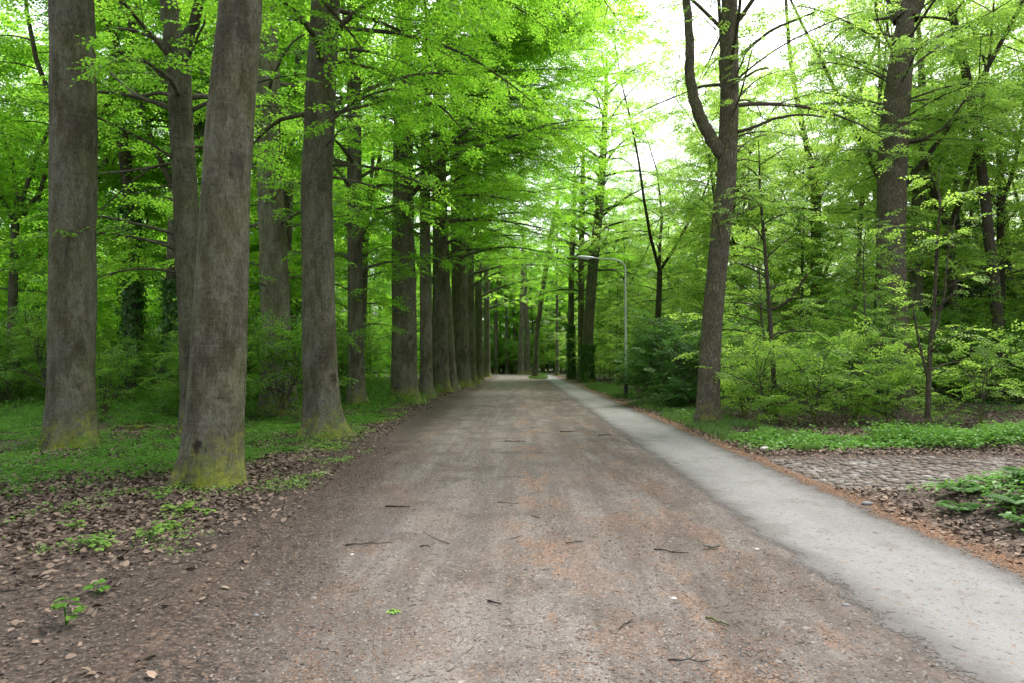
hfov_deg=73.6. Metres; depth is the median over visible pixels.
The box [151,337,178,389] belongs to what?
shrub
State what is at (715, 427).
grass
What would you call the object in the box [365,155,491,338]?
beech tree
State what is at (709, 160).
oak tree
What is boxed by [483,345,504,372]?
shrub
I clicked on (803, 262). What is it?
young beech
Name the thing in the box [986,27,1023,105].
oak tree
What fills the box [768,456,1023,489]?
cobbled path
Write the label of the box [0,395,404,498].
ground cover
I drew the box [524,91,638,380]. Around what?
beech tree
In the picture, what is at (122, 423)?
fallen log
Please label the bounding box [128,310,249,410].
shrub
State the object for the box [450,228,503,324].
beech tree
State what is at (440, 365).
beech tree
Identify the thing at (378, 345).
young beech
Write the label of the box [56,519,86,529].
seedling
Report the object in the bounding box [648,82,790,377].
oak tree
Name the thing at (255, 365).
shrub
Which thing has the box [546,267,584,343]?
beech tree
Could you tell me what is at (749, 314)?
shrub
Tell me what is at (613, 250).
beech tree
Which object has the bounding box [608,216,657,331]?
beech tree
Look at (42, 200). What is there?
beech tree
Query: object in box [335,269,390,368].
young beech
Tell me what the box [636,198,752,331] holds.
young beech
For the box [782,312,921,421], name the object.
young beech
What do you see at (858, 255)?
birch tree
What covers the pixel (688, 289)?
young beech
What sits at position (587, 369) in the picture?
beech tree
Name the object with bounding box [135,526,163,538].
seedling
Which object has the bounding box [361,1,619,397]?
beech tree
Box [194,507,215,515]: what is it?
seedling
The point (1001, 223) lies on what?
oak tree
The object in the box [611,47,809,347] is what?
oak tree
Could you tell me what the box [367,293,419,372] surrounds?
young beech
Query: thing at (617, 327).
young beech
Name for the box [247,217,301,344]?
young beech
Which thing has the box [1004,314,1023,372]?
young beech
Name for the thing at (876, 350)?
shrub
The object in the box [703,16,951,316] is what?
oak tree
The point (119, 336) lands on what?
shrub
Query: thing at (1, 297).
young beech
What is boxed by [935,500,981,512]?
fern
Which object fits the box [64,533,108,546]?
seedling
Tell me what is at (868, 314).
shrub
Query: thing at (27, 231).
beech tree
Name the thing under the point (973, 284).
young beech
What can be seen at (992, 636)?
asphalt path
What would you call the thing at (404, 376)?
beech tree
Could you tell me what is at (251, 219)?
beech tree
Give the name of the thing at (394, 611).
seedling
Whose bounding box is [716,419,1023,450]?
ground cover
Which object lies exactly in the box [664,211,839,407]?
young beech
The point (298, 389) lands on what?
shrub
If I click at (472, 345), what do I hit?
beech tree
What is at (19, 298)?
young beech
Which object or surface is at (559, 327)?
beech tree
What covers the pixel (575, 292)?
beech tree
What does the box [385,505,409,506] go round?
twig
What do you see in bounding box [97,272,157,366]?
young beech
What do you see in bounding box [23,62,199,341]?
beech tree
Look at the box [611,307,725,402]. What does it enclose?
evergreen shrub
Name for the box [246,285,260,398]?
shrub
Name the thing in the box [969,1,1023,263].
oak tree
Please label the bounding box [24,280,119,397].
young beech
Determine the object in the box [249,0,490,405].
beech tree
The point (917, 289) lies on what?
oak tree
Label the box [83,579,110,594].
seedling
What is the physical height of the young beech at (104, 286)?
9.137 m
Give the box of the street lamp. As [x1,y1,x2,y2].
[577,256,627,393]
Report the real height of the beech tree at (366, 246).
22.922 m
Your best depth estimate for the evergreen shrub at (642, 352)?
36.56 m
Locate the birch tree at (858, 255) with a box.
[805,94,876,327]
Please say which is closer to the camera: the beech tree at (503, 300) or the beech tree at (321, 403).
the beech tree at (321, 403)
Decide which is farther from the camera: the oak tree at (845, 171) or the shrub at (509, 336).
the shrub at (509, 336)
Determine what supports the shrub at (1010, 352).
on the forest floor
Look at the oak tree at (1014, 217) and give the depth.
62.65 m
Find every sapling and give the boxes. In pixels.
[716,140,851,421]
[863,166,1011,427]
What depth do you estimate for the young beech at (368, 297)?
46.84 m
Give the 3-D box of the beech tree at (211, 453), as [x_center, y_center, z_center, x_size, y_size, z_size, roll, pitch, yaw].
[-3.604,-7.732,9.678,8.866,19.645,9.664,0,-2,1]
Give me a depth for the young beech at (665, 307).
59.56 m
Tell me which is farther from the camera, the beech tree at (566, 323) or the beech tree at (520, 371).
the beech tree at (566, 323)
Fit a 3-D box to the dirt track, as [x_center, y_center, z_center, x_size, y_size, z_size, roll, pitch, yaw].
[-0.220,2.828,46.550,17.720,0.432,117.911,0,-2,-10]
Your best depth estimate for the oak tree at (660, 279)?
43.56 m
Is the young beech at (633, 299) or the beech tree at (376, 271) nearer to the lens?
the beech tree at (376, 271)
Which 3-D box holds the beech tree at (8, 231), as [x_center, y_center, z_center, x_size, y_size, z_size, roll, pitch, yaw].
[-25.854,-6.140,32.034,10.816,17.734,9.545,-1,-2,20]
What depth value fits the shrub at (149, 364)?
22.95 m
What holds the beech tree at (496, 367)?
on the forest floor
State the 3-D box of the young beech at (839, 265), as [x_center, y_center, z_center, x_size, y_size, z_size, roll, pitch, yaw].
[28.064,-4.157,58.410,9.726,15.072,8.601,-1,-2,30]
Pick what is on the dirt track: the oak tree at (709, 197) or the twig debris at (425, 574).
the twig debris at (425, 574)
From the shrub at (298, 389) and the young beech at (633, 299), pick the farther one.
the young beech at (633, 299)
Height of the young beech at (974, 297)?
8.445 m
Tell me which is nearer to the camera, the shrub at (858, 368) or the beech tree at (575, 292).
the shrub at (858, 368)
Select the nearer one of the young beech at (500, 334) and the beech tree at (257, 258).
the beech tree at (257, 258)
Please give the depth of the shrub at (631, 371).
39.51 m
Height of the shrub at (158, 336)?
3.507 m
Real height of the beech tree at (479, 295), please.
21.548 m
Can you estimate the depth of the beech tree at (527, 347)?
89.81 m
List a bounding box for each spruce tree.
[872,79,1023,356]
[907,173,985,334]
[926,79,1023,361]
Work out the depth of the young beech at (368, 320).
62.06 m
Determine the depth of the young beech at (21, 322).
37.65 m
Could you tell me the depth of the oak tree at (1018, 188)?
38.91 m
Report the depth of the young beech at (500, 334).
105.81 m
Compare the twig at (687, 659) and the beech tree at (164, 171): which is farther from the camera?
the beech tree at (164, 171)
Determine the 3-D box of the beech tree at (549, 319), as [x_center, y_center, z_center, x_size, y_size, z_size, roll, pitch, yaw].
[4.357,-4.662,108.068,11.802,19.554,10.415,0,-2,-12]
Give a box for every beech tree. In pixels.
[0,0,161,397]
[0,0,215,284]
[0,0,346,437]
[0,19,48,330]
[0,60,108,321]
[0,61,120,373]
[0,149,47,315]
[3,34,163,288]
[11,75,169,337]
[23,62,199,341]
[27,0,341,397]
[36,0,277,450]
[94,0,421,414]
[97,0,344,258]
[118,18,338,306]
[135,0,402,292]
[161,0,666,440]
[164,0,485,490]
[197,138,367,332]
[248,170,298,322]
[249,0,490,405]
[284,15,455,363]
[290,0,682,401]
[292,77,392,306]
[295,125,432,296]
[334,162,419,344]
[341,161,525,389]
[361,0,672,392]
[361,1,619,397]
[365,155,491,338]
[368,231,417,376]
[415,92,583,383]
[416,14,588,387]
[431,161,556,379]
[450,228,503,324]
[451,213,547,377]
[474,212,535,373]
[474,266,518,350]
[491,35,690,382]
[491,269,531,371]
[492,228,534,373]
[493,247,553,338]
[494,225,558,374]
[501,251,519,372]
[503,236,575,356]
[506,227,560,373]
[510,251,566,371]
[511,178,577,378]
[517,265,567,371]
[520,146,623,379]
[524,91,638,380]
[527,220,577,375]
[538,170,636,315]
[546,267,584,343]
[548,298,577,370]
[552,251,587,335]
[562,240,647,372]
[586,213,655,300]
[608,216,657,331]
[641,218,702,329]
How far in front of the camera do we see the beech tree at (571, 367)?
61.82 m
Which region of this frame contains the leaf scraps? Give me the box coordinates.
[0,435,930,682]
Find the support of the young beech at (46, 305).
on the forest floor
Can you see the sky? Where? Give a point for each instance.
(654, 91)
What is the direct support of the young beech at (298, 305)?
on the forest floor
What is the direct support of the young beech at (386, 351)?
on the forest floor
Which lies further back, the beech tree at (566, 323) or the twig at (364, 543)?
the beech tree at (566, 323)
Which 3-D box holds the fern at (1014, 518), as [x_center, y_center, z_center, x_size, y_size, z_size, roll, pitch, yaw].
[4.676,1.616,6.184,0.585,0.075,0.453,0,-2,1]
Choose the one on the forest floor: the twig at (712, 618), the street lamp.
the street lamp
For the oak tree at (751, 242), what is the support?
on the forest floor
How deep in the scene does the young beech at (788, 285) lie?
54.74 m
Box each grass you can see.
[529,371,547,378]
[583,384,830,450]
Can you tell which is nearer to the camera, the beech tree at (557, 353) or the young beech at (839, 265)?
the young beech at (839, 265)
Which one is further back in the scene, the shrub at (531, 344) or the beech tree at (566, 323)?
the beech tree at (566, 323)
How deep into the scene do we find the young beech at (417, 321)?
64.22 m
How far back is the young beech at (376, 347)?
42.37 m
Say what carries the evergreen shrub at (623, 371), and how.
on the forest floor
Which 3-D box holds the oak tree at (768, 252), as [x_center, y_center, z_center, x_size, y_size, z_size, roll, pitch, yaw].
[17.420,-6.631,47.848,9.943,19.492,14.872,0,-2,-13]
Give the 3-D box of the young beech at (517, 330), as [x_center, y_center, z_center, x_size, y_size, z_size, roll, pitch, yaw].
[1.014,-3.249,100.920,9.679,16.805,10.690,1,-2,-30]
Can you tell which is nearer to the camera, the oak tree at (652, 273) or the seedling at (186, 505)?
the seedling at (186, 505)
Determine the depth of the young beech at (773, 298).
46.70 m
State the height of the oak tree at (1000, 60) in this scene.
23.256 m
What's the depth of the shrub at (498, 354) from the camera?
97.87 m
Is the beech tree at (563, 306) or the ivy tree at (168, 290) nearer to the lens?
the ivy tree at (168, 290)
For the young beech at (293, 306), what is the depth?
47.54 m
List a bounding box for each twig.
[345,539,390,545]
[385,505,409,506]
[654,548,688,552]
[668,654,709,661]
[705,616,729,625]
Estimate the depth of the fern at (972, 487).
7.39 m
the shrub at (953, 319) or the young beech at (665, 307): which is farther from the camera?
the young beech at (665, 307)
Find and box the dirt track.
[125,374,992,682]
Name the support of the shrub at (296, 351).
on the forest floor
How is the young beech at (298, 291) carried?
on the forest floor
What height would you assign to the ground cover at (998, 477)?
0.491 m
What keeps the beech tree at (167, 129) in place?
on the forest floor
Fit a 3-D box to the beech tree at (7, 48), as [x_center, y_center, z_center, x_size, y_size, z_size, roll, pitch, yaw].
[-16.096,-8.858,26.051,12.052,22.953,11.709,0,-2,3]
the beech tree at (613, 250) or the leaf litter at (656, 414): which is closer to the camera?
the leaf litter at (656, 414)
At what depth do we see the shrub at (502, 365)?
99.44 m
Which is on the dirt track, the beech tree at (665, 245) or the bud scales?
the bud scales
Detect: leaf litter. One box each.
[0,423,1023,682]
[1,386,1023,440]
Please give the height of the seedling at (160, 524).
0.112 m
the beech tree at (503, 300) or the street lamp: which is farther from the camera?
the beech tree at (503, 300)
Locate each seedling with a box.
[50,597,87,625]
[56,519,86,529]
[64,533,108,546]
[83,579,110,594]
[88,538,118,551]
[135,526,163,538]
[144,490,171,497]
[152,520,182,530]
[160,500,194,511]
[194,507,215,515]
[386,609,400,613]
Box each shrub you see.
[0,290,132,399]
[0,311,46,400]
[0,327,17,395]
[0,331,43,404]
[95,327,159,385]
[95,334,176,420]
[95,341,120,391]
[101,334,166,405]
[112,323,161,388]
[120,325,166,384]
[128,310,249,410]
[147,334,179,393]
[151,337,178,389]
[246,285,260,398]
[246,309,358,418]
[246,327,298,398]
[291,327,301,377]
[292,343,343,397]
[300,329,379,395]
[335,308,376,383]
[338,326,390,384]
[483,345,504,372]
[490,338,516,372]
[490,346,504,369]
[491,336,532,373]
[501,333,518,370]
[504,331,543,370]
[509,338,538,369]
[538,346,554,371]
[540,347,554,371]
[552,342,565,371]
[560,340,577,370]
[610,324,688,393]
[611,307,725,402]
[614,346,655,387]
[618,325,684,390]
[638,327,735,406]
[683,306,734,371]
[720,299,781,390]
[720,315,770,401]
[726,327,778,398]
[758,337,790,386]
[767,317,858,389]
[776,328,853,399]
[803,270,932,406]
[827,316,869,388]
[837,340,882,399]
[838,318,939,394]
[857,308,969,388]
[908,301,984,396]
[920,281,1023,400]
[941,340,985,391]
[964,294,1023,388]
[976,326,1023,397]
[984,338,1023,389]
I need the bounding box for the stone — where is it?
[861,501,873,504]
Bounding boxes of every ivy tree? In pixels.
[0,0,204,401]
[123,238,178,399]
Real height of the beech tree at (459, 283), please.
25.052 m
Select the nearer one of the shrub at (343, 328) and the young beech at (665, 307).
the shrub at (343, 328)
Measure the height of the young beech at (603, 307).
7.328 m
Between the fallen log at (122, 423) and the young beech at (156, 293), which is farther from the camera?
the young beech at (156, 293)
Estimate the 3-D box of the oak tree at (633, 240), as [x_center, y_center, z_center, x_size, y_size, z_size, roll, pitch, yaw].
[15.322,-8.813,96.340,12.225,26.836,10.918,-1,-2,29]
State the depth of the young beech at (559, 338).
107.56 m
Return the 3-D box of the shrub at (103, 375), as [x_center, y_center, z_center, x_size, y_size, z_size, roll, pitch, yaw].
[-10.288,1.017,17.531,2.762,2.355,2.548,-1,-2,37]
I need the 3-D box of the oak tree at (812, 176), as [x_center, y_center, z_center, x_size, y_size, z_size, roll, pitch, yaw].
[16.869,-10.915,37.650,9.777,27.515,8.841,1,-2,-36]
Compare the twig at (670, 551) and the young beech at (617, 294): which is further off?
the young beech at (617, 294)
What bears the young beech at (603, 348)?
on the forest floor
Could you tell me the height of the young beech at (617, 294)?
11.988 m
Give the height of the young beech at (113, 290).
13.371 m
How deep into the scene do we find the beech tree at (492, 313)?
95.93 m
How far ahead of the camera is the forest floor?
5.76 m
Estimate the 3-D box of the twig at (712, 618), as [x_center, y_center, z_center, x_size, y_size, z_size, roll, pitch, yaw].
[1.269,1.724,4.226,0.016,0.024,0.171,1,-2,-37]
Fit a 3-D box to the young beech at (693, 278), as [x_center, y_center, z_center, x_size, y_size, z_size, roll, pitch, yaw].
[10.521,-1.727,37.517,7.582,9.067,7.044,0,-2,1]
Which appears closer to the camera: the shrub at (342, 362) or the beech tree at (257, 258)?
the shrub at (342, 362)
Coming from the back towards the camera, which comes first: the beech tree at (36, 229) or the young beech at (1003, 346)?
the beech tree at (36, 229)
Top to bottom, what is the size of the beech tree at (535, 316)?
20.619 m
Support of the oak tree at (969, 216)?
on the forest floor
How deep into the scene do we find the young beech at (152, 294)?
41.56 m
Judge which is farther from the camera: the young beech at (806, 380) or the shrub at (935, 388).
the shrub at (935, 388)
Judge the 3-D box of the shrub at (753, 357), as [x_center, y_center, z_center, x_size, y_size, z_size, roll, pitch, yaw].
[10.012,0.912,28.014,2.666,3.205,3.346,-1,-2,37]
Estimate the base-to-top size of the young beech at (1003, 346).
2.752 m
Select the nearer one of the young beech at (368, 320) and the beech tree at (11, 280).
the beech tree at (11, 280)
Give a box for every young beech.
[0,269,43,371]
[0,278,37,341]
[0,278,47,360]
[0,297,34,377]
[3,227,152,372]
[18,246,124,366]
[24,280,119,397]
[96,244,159,374]
[97,240,251,361]
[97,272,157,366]
[98,220,156,334]
[105,221,162,376]
[108,218,167,369]
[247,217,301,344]
[248,223,345,383]
[249,233,372,370]
[253,257,301,365]
[293,276,374,327]
[294,275,346,349]
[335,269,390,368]
[336,301,378,375]
[341,276,391,363]
[365,293,391,379]
[365,298,390,379]
[366,304,390,377]
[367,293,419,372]
[371,282,419,367]
[372,266,432,372]
[376,327,391,379]
[378,268,419,363]
[379,285,419,379]
[483,299,510,365]
[490,273,554,364]
[530,306,565,372]
[530,324,554,372]
[545,316,567,365]
[545,329,566,367]
[546,284,577,362]
[551,303,598,368]
[554,213,641,377]
[560,286,624,376]
[569,242,655,379]
[569,294,635,380]
[575,305,627,378]
[594,298,640,380]
[594,301,663,378]
[595,255,676,366]
[595,259,650,357]
[609,280,695,348]
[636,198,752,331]
[646,228,703,334]
[651,232,749,333]
[660,226,762,368]
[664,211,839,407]
[695,326,832,422]
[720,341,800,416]
[733,218,858,390]
[735,124,874,358]
[739,326,911,424]
[750,262,809,334]
[753,253,826,343]
[755,170,873,386]
[764,209,985,410]
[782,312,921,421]
[798,213,872,319]
[829,215,874,320]
[842,346,968,422]
[862,229,1022,363]
[889,319,1023,425]
[907,267,978,383]
[923,256,1023,361]
[940,239,1023,379]
[960,201,1023,373]
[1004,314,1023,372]
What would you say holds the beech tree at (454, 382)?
on the forest floor
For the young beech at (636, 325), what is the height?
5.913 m
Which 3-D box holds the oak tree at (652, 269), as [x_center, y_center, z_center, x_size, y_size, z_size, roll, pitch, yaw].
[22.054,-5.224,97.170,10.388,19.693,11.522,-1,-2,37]
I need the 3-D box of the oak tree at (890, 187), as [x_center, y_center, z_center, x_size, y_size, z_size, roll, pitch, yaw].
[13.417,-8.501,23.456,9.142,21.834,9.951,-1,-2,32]
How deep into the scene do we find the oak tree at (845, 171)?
25.75 m
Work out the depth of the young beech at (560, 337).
76.83 m
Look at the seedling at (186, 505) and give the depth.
7.04 m
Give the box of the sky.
[0,0,1023,364]
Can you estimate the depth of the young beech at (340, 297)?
52.46 m
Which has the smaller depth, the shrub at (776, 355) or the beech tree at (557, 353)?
the shrub at (776, 355)
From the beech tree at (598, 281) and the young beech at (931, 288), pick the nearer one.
the young beech at (931, 288)
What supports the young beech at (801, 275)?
on the forest floor
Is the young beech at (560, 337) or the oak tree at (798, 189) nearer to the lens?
the oak tree at (798, 189)
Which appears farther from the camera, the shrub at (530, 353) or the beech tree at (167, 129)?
the shrub at (530, 353)
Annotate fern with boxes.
[926,482,993,495]
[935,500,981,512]
[973,493,1023,505]
[988,466,1023,475]
[998,513,1023,524]
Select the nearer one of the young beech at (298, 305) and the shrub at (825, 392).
the shrub at (825, 392)
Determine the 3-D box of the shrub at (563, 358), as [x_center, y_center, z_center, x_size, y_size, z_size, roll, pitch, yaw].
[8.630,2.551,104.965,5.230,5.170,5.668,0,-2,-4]
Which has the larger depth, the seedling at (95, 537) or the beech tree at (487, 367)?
the beech tree at (487, 367)
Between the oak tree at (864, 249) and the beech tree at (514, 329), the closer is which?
the oak tree at (864, 249)
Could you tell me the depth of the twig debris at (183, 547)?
7.36 m
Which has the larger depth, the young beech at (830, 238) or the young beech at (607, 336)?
the young beech at (607, 336)
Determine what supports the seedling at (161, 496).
on the forest floor
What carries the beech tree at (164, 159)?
on the forest floor
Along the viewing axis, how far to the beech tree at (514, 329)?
96.94 m
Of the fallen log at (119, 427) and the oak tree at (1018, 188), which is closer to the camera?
the fallen log at (119, 427)
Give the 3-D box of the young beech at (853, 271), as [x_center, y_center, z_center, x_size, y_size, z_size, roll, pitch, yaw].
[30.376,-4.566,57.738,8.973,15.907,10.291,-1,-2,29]
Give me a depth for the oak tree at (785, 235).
56.56 m
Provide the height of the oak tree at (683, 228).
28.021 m
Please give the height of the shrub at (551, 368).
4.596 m
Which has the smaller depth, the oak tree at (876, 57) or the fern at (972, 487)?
the fern at (972, 487)
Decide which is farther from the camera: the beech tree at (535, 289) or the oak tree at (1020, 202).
the beech tree at (535, 289)
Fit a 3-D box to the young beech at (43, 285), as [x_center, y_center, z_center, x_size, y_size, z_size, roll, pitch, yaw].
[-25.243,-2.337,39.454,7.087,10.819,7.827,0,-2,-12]
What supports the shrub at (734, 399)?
on the forest floor
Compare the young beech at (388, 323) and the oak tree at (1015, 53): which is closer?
the oak tree at (1015, 53)
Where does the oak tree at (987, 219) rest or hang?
on the forest floor
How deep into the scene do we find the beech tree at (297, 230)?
40.11 m
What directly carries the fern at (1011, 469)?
on the forest floor
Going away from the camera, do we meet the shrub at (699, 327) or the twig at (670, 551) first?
the twig at (670, 551)
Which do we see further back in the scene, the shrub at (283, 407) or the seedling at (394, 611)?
the shrub at (283, 407)
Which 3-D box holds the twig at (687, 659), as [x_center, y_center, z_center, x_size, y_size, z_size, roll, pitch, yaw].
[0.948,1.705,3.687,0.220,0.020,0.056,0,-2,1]
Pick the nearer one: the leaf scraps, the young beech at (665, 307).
the leaf scraps
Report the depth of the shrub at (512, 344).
91.86 m
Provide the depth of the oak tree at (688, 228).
73.43 m
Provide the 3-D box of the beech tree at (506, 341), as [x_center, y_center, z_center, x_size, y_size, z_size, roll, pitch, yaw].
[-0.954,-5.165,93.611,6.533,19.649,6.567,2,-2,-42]
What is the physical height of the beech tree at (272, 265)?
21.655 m
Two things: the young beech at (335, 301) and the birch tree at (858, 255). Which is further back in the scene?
the young beech at (335, 301)
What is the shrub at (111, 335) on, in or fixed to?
on the forest floor
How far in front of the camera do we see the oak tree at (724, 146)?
17.31 m
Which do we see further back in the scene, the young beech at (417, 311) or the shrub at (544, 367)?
the shrub at (544, 367)
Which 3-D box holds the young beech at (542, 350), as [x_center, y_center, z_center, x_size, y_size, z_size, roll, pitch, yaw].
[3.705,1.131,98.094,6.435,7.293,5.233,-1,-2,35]
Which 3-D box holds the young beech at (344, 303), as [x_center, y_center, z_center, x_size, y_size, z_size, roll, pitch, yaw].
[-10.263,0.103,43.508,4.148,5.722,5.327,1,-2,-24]
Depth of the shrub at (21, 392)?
25.37 m
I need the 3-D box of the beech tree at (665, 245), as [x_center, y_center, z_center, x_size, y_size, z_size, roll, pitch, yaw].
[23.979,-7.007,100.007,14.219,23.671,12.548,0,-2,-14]
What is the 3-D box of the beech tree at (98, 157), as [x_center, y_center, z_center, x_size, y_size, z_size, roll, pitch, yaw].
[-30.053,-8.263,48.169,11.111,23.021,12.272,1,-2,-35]
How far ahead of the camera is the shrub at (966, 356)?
31.61 m
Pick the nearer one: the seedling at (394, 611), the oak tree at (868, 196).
the seedling at (394, 611)
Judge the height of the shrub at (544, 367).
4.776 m
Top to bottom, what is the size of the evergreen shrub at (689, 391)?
2.917 m
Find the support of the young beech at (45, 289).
on the forest floor
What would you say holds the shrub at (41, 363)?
on the forest floor
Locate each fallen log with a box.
[109,425,149,430]
[116,421,144,425]
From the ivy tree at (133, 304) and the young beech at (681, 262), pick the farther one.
the young beech at (681, 262)
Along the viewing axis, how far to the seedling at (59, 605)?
4.05 m
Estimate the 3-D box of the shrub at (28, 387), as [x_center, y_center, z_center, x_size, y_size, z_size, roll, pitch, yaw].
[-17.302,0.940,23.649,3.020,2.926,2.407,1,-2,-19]
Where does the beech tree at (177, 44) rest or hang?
on the forest floor
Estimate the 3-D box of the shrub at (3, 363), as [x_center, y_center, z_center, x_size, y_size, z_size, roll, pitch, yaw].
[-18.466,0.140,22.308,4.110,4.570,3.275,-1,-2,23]
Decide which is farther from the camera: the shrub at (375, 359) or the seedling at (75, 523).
the shrub at (375, 359)
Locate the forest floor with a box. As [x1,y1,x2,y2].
[0,367,1023,682]
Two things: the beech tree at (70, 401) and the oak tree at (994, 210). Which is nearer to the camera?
the beech tree at (70, 401)
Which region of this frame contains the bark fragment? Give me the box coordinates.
[703,544,720,547]
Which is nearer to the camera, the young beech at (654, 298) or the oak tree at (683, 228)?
the young beech at (654, 298)
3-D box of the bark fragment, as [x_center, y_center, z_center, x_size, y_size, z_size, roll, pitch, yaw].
[1.712,1.750,5.856,0.144,0.031,0.041,0,-2,9]
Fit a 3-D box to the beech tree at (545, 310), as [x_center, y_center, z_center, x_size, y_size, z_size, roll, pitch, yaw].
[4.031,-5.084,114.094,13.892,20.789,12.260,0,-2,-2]
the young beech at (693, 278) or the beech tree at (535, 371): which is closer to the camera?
the young beech at (693, 278)
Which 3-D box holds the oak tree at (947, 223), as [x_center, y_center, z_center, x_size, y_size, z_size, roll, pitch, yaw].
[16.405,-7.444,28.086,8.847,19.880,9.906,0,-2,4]
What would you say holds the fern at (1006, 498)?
on the forest floor
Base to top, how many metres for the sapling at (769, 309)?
7.592 m
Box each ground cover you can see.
[0,375,445,415]
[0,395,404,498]
[0,446,373,556]
[584,380,1022,428]
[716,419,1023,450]
[905,467,1023,530]
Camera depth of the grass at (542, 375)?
66.13 m
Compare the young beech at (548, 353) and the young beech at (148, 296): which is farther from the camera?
the young beech at (548, 353)
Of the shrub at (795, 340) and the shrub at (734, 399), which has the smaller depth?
the shrub at (734, 399)
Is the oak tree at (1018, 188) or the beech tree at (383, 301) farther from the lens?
the beech tree at (383, 301)
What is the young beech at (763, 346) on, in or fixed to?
on the forest floor
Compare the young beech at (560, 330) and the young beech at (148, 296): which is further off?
the young beech at (560, 330)
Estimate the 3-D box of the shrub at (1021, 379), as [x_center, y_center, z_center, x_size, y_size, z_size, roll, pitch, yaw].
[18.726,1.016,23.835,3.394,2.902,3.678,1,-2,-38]
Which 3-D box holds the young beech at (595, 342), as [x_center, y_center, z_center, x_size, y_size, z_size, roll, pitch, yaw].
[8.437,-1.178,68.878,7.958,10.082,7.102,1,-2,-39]
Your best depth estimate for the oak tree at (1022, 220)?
48.89 m
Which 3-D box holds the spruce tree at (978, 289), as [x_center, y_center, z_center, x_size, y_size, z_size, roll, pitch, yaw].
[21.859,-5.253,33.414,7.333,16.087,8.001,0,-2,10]
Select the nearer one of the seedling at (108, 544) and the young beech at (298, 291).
the seedling at (108, 544)
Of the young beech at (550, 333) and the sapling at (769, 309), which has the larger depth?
the young beech at (550, 333)
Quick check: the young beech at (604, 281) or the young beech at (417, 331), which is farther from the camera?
the young beech at (604, 281)
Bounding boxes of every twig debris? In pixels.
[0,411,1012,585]
[1,436,1016,682]
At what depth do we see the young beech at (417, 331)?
49.11 m
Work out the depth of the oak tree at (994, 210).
59.68 m
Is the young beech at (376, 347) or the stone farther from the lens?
the young beech at (376, 347)
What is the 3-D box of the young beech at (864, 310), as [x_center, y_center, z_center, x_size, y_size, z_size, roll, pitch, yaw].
[10.166,-0.676,20.411,5.823,6.007,5.501,0,-2,-2]
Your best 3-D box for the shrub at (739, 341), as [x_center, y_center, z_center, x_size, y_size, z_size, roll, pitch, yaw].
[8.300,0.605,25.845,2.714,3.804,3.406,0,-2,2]
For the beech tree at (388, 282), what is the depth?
64.90 m
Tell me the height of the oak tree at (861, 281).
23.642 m
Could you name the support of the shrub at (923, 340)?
on the forest floor
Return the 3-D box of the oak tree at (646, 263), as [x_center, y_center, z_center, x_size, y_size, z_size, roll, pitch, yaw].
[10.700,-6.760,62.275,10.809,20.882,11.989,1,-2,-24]
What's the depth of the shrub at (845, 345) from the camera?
29.69 m
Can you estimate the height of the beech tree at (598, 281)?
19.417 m
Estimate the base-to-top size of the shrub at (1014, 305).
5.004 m
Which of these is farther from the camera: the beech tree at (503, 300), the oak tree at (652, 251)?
the beech tree at (503, 300)
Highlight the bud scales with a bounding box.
[164,444,1023,682]
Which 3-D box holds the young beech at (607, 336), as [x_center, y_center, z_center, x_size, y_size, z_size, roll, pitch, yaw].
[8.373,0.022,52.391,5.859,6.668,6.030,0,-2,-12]
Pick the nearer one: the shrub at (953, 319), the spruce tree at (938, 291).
the shrub at (953, 319)
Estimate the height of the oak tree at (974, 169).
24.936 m
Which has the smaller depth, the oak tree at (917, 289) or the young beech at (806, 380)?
the young beech at (806, 380)
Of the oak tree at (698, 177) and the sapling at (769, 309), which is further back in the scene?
the oak tree at (698, 177)
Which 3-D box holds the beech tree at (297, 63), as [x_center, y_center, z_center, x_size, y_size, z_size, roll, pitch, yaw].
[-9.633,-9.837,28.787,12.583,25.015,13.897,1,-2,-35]
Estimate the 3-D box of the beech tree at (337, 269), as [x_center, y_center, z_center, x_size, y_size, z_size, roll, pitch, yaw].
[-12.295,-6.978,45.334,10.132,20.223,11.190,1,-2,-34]
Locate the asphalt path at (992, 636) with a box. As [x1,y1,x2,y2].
[546,373,1023,682]
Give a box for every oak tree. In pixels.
[575,7,764,335]
[576,153,694,345]
[585,196,664,324]
[588,207,693,314]
[608,0,922,423]
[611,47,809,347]
[613,165,715,323]
[638,246,681,316]
[648,29,828,321]
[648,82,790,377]
[650,0,840,390]
[654,144,743,305]
[661,173,700,372]
[691,82,876,377]
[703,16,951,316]
[730,185,808,286]
[732,111,845,379]
[733,0,884,385]
[737,46,876,375]
[738,0,1023,284]
[749,0,1023,407]
[785,0,1009,344]
[785,2,995,315]
[802,65,969,308]
[819,0,1023,396]
[822,0,1023,283]
[832,0,1019,395]
[833,190,967,308]
[858,48,1023,349]
[868,0,1023,401]
[868,35,1023,286]
[871,0,1023,365]
[928,0,1023,265]
[931,0,1023,303]
[948,160,1023,252]
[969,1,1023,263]
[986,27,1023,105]
[1006,75,1023,217]
[1007,181,1023,264]
[1008,35,1023,281]
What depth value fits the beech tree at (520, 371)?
86.87 m
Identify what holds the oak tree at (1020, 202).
on the forest floor

